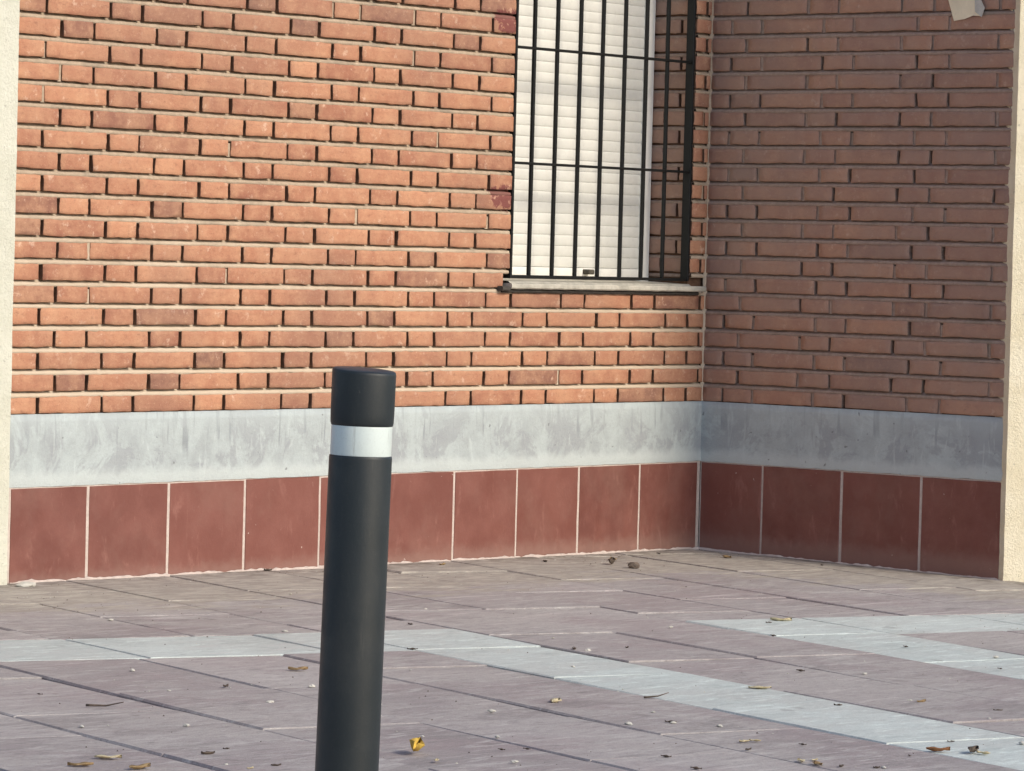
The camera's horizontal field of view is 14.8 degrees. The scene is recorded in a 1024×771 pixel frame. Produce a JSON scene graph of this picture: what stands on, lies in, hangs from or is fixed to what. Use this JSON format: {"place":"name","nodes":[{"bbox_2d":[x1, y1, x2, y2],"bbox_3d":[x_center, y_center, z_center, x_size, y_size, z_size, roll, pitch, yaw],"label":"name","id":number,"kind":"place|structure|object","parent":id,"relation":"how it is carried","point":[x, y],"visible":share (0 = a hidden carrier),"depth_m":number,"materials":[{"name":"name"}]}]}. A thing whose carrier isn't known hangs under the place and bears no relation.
{"place":"outdoors","nodes":[
{"label":"outdoors","id":0,"kind":"place"},
{"bbox_2d":[0,549,1023,770],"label":"paving slabs","id":1,"kind":"structure","parent":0,"point":[542,600],"depth_m":9.29,"materials":[{"name":"stone"}]},
{"bbox_2d":[16,581,35,586],"bbox_3d":[-1.340,0.549,10.877,0.049,0.016,0.055,2,2,7],"label":"mortar crumb","id":2,"kind":"object","parent":1,"relation":"on","point":[26,584],"visible":1,"depth_m":10.86,"materials":[{"name":"white concrete"}]},
{"bbox_2d":[67,762,93,765],"bbox_3d":[-0.802,0.703,7.325,0.049,0.008,0.022,1,2,-18],"label":"fallen leaf","id":3,"kind":"object","parent":1,"relation":"on","point":[81,764],"visible":1,"depth_m":7.32,"materials":[{"name":"brown plant"}]},
{"bbox_2d":[86,702,123,706],"bbox_3d":[-0.849,0.664,8.226,0.081,0.014,0.012,2,2,9],"label":"twig","id":4,"kind":"object","parent":1,"relation":"on","point":[95,705],"visible":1,"depth_m":8.23,"materials":[{"name":"wood"}]},
{"bbox_2d":[94,754,121,758],"bbox_3d":[-0.763,0.701,7.447,0.052,0.007,0.026,1,2,-10],"label":"fallen leaf","id":5,"kind":"object","parent":1,"relation":"on","point":[108,757],"visible":1,"depth_m":7.45,"materials":[{"name":"beige plant"}]},
{"bbox_2d":[129,763,150,768],"bbox_3d":[-0.691,0.707,7.328,0.025,0.009,0.054,3,2,39],"label":"fallen leaf","id":6,"kind":"object","parent":1,"relation":"on","point":[141,766],"visible":1,"depth_m":7.32,"materials":[{"name":"brown plant"}]},
{"bbox_2d":[201,751,214,753],"bbox_3d":[-0.583,0.705,7.566,0.032,0.008,0.013,0,2,-37],"label":"leaf fragment","id":7,"kind":"object","parent":1,"relation":"on","point":[208,752],"visible":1,"depth_m":7.57,"materials":[{"name":"plant"}]},
{"bbox_2d":[288,666,307,669],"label":"fallen leaf","id":8,"kind":"object","parent":1,"relation":"on","point":[298,668],"visible":1,"depth_m":9.09,"materials":[{"name":"brown plant"}]},
{"bbox_2d":[315,366,395,770],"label":"bollard","id":9,"kind":"object","parent":1,"relation":"on","point":[362,411],"visible":1,"depth_m":6.16,"materials":[{"name":"black metal"}]},
{"bbox_2d":[409,737,424,750],"bbox_3d":[-0.185,0.705,7.732,0.031,0.024,0.062,2,2,5],"label":"fallen leaf","id":10,"kind":"object","parent":1,"relation":"on","point":[417,744],"visible":1,"depth_m":7.72,"materials":[{"name":"yellow plant"}]},
{"bbox_2d":[0,613,1023,770],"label":"pale paving strips","id":11,"kind":"object","parent":1,"relation":"on","point":[876,635],"visible":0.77,"depth_m":9.46,"materials":[{"name":"grey stone"}]},
{"bbox_2d":[748,685,771,688],"bbox_3d":[0.576,0.701,9.150,0.055,0.007,0.028,1,2,-10],"label":"fallen leaf","id":12,"kind":"object","parent":11,"relation":"on","point":[759,687],"visible":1,"depth_m":9.15,"materials":[{"name":"beige plant"}]},
{"bbox_2d":[770,617,791,620],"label":"fallen leaf","id":13,"kind":"object","parent":11,"relation":"on","point":[779,619],"visible":1,"depth_m":10.86,"materials":[{"name":"beige plant"}]},
{"bbox_2d":[926,747,949,750],"bbox_3d":[0.879,0.749,8.130,0.050,0.011,0.027,1,2,-5],"label":"fallen leaf","id":14,"kind":"object","parent":11,"relation":"on","point":[937,749],"visible":1,"depth_m":8.13,"materials":[{"name":"brown plant"}]},
{"bbox_2d":[968,745,978,751],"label":"fallen leaf","id":15,"kind":"object","parent":11,"relation":"on","point":[973,748],"visible":1,"depth_m":8.13,"materials":[{"name":"plant"}]},
{"bbox_2d":[976,750,989,753],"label":"fallen leaf","id":16,"kind":"object","parent":11,"relation":"on","point":[984,752],"visible":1,"depth_m":8.12,"materials":[{"name":"beige plant"}]},
{"bbox_2d":[19,549,1023,766],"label":"grit","id":17,"kind":"object","parent":1,"relation":"on","point":[508,649],"visible":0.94,"depth_m":10.37,"materials":[{"name":"grey stone"}]},
{"bbox_2d":[550,698,561,702],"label":"fallen leaf","id":18,"kind":"object","parent":1,"relation":"on","point":[553,700],"visible":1,"depth_m":8.70,"materials":[{"name":"beige plant"}]},
{"bbox_2d":[608,557,615,563],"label":"fallen leaf","id":19,"kind":"object","parent":1,"relation":"on","point":[612,560],"visible":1,"depth_m":12.54,"materials":[{"name":"brown plant"}]},
{"bbox_2d":[628,562,639,568],"bbox_3d":[0.385,0.568,12.440,0.034,0.023,0.052,3,2,28],"label":"clod","id":20,"kind":"object","parent":1,"relation":"on","point":[633,565],"visible":1,"depth_m":12.42,"materials":[{"name":"brown soil"}]},
{"bbox_2d":[644,692,668,697],"bbox_3d":[0.326,0.697,8.861,0.060,0.013,0.010,1,2,-22],"label":"twig","id":21,"kind":"object","parent":1,"relation":"on","point":[654,696],"visible":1,"depth_m":8.86,"materials":[{"name":"beige wood"}]},
{"bbox_3d":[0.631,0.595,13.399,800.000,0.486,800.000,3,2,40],"label":"ground","id":22,"kind":"structure","parent":0,"visible":0},
{"bbox_2d":[0,0,1023,584],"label":"brick building","id":23,"kind":"structure","parent":22,"relation":"on","point":[614,276],"depth_m":12.58,"materials":[{"name":"brick"}]},
{"bbox_2d":[494,0,705,295],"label":"window","id":24,"kind":"structure","parent":23,"relation":"in","point":[546,17],"depth_m":13.11,"materials":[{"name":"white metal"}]},
{"bbox_2d":[948,0,984,20],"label":"torn paper","id":25,"kind":"object","parent":23,"relation":"attached to","point":[962,9],"visible":1,"depth_m":12.68,"materials":[{"name":"beige paper"}]}
]}

